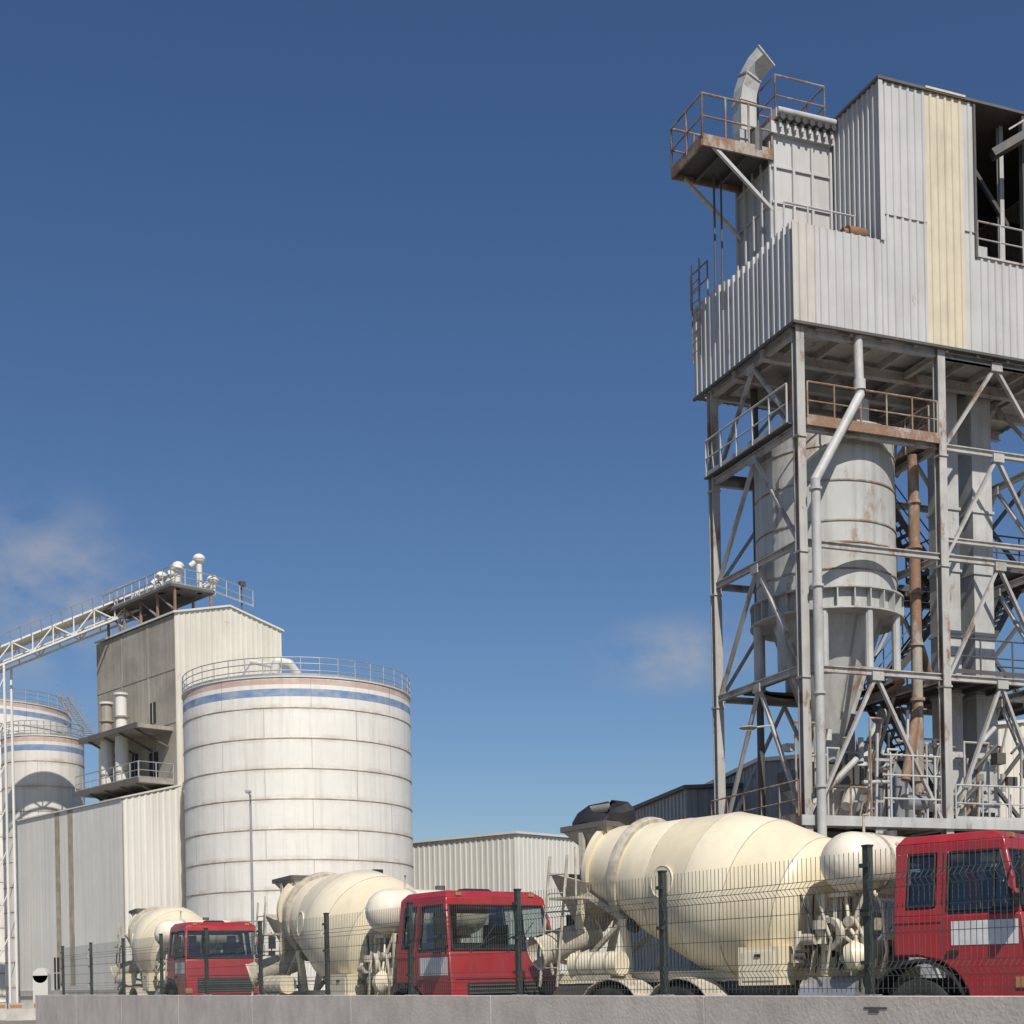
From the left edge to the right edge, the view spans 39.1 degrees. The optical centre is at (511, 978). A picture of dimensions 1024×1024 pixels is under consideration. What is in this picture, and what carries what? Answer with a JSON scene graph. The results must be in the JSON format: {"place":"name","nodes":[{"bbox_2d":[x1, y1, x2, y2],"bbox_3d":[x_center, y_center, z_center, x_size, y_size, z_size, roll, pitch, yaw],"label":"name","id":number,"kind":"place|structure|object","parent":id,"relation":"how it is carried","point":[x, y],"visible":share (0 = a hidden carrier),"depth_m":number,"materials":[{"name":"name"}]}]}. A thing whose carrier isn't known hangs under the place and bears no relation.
{"place":"outdoors","nodes":[
{"label":"outdoors","id":0,"kind":"place"},
{"bbox_2d":[0,1002,35,1023],"bbox_3d":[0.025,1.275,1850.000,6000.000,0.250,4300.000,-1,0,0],"label":"ground","id":1,"kind":"structure","parent":0,"point":[19,1022],"depth_m":48.53,"materials":[{"name":"concrete"}]},
{"bbox_2d":[0,1003,7,1019],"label":"road barrier","id":2,"kind":"object","parent":1,"relation":"on","point":[3,1008],"visible":0.57,"depth_m":51.94,"materials":[{"name":"concrete"}]},
{"bbox_2d":[5,1003,35,1020],"bbox_3d":[-17.281,1.172,51.500,1.500,0.620,0.558,-1,0,-15],"label":"road barrier","id":3,"kind":"object","parent":1,"relation":"on","point":[21,1011],"visible":0.65,"depth_m":51.28,"materials":[{"name":"concrete"}]},
{"bbox_2d":[0,687,71,1001],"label":"storage silo","id":4,"kind":"object","parent":1,"relation":"on","point":[25,710],"visible":0.21,"depth_m":121.61,"materials":[{"name":"paint"}]},
{"bbox_2d":[0,720,84,1002],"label":"storage silo","id":5,"kind":"object","parent":1,"relation":"on","point":[48,767],"visible":0.46,"depth_m":109.44,"materials":[{"name":"paint"}]},
{"bbox_2d":[56,684,94,788],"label":"silo access stair","id":6,"kind":"object","parent":1,"relation":"on","point":[71,704],"visible":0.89,"depth_m":115.62,"materials":[{"name":"grey metal"}]},
{"bbox_2d":[0,567,181,1002],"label":"conveyor gantry","id":7,"kind":"object","parent":1,"relation":"on","point":[44,633],"visible":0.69,"depth_m":100.55,"materials":[{"name":"grey metal"}]},
{"bbox_2d":[15,784,183,1002],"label":"hall","id":8,"kind":"structure","parent":1,"relation":"on","point":[95,872],"depth_m":95.40,"materials":[{"name":"metal"}]},
{"bbox_2d":[73,605,283,907],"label":"tall block","id":9,"kind":"structure","parent":1,"relation":"on","point":[136,740],"depth_m":96.87,"materials":[{"name":"metal"}]},
{"bbox_2d":[102,554,253,636],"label":"roof machinery","id":10,"kind":"object","parent":9,"relation":"on","point":[161,598],"visible":0.99,"depth_m":96.91,"materials":[{"name":"metal"}]},
{"bbox_2d":[110,906,275,994],"bbox_3d":[-10.683,-0.548,46.428,3.080,3.806,9.160,-1,0,-30],"label":"concrete mixer truck","id":11,"kind":"object","parent":1,"relation":"on","point":[156,921],"visible":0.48,"depth_m":44.02,"materials":[{"name":"red paint"}]},
{"bbox_2d":[245,790,254,950],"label":"lamp post","id":12,"kind":"object","parent":1,"relation":"on","point":[251,874],"visible":0.66,"depth_m":68.95,"materials":[{"name":"metal"}]},
{"bbox_2d":[181,657,413,990],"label":"storage silo","id":13,"kind":"object","parent":1,"relation":"on","point":[318,766],"visible":0.8,"depth_m":83.80,"materials":[{"name":"paint"}]},
{"bbox_2d":[246,870,573,994],"bbox_3d":[-2.641,-0.452,29.509,3.080,3.806,9.160,-1,0,-35],"label":"concrete mixer truck","id":14,"kind":"object","parent":1,"relation":"on","point":[302,898],"visible":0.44,"depth_m":27.62,"materials":[{"name":"red paint"}]},
{"bbox_2d":[35,995,1023,1023],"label":"concrete wall","id":15,"kind":"structure","parent":1,"relation":"on","point":[401,1009],"depth_m":14.42,"materials":[{"name":"grey concrete"}]},
{"bbox_2d":[60,832,1023,995],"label":"wire fence","id":16,"kind":"object","parent":15,"relation":"on","point":[867,914],"visible":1,"depth_m":13.55,"materials":[{"name":"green metal"}]},
{"bbox_2d":[527,800,1023,995],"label":"concrete mixer truck","id":17,"kind":"object","parent":1,"relation":"on","point":[615,841],"visible":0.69,"depth_m":21.45,"materials":[{"name":"red paint"}]},
{"bbox_2d":[33,968,50,1002],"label":"litter bin","id":18,"kind":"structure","parent":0,"point":[41,981],"depth_m":53.80,"materials":[{"name":"white plastic"}]},
{"bbox_2d":[0,0,1023,840],"label":"sky","id":19,"kind":"structure","parent":0,"point":[374,314],"materials":[{"name":"blue"}]},
{"bbox_2d":[413,831,612,983],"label":"warehouse shed","id":20,"kind":"structure","parent":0,"point":[509,861],"depth_m":103.46,"materials":[{"name":"white metal"}]},
{"bbox_2d":[615,931,619,950],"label":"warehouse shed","id":21,"kind":"structure","parent":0,"point":[618,943],"depth_m":112.15,"materials":[{"name":"white metal"}]},
{"bbox_2d":[630,783,742,971],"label":"warehouse shed","id":22,"kind":"structure","parent":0,"point":[686,801],"depth_m":63.17,"materials":[{"name":"grey metal"}]},
{"bbox_2d":[705,750,935,977],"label":"warehouse shed","id":23,"kind":"structure","parent":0,"point":[773,766],"depth_m":60.40,"materials":[{"name":"grey metal"}]},
{"bbox_2d":[670,45,1023,977],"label":"concrete batching tower","id":24,"kind":"structure","parent":0,"point":[856,319],"depth_m":44.18,"materials":[{"name":"grey paint"}]},
{"bbox_2d":[924,719,1023,880],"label":"warehouse shed","id":25,"kind":"structure","parent":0,"point":[1009,745],"depth_m":77.90,"materials":[{"name":"white metal"}]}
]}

